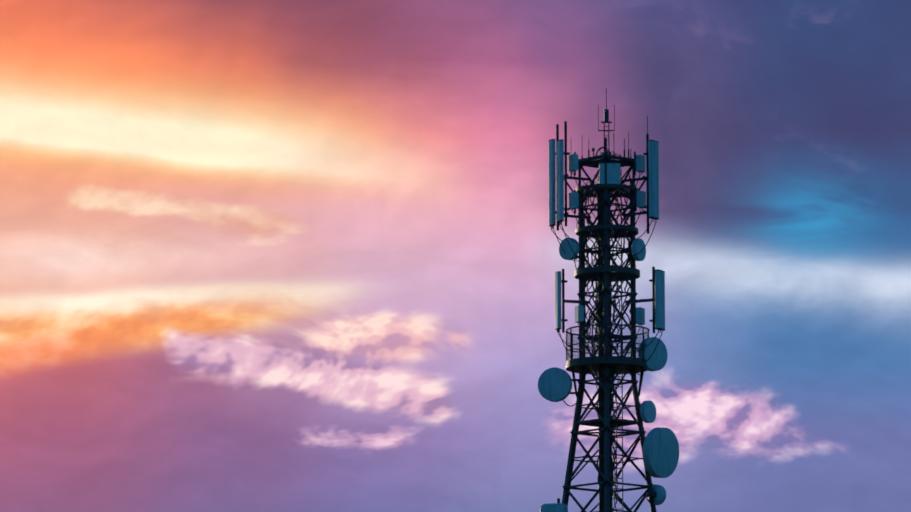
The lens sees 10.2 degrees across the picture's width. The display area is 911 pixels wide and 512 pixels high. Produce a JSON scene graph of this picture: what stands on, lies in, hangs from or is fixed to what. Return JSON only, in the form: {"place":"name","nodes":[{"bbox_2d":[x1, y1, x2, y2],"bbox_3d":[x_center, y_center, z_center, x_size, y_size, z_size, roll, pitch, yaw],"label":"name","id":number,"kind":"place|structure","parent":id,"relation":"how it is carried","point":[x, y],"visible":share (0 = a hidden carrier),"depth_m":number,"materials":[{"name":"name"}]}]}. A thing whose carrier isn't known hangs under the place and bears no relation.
{"place":"outdoors","nodes":[
{"label":"outdoors","id":0,"kind":"place"},
{"bbox_2d":[0,0,910,511],"label":"sky","id":1,"kind":"structure","parent":0,"point":[256,255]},
{"label":"ground","id":2,"kind":"structure","parent":0,"visible":0},
{"bbox_2d":[538,88,678,511],"bbox_3d":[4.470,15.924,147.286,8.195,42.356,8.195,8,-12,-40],"label":"telecom tower","id":3,"kind":"structure","parent":2,"relation":"on","point":[659,445],"depth_m":149.11,"materials":[{"name":"metal"}]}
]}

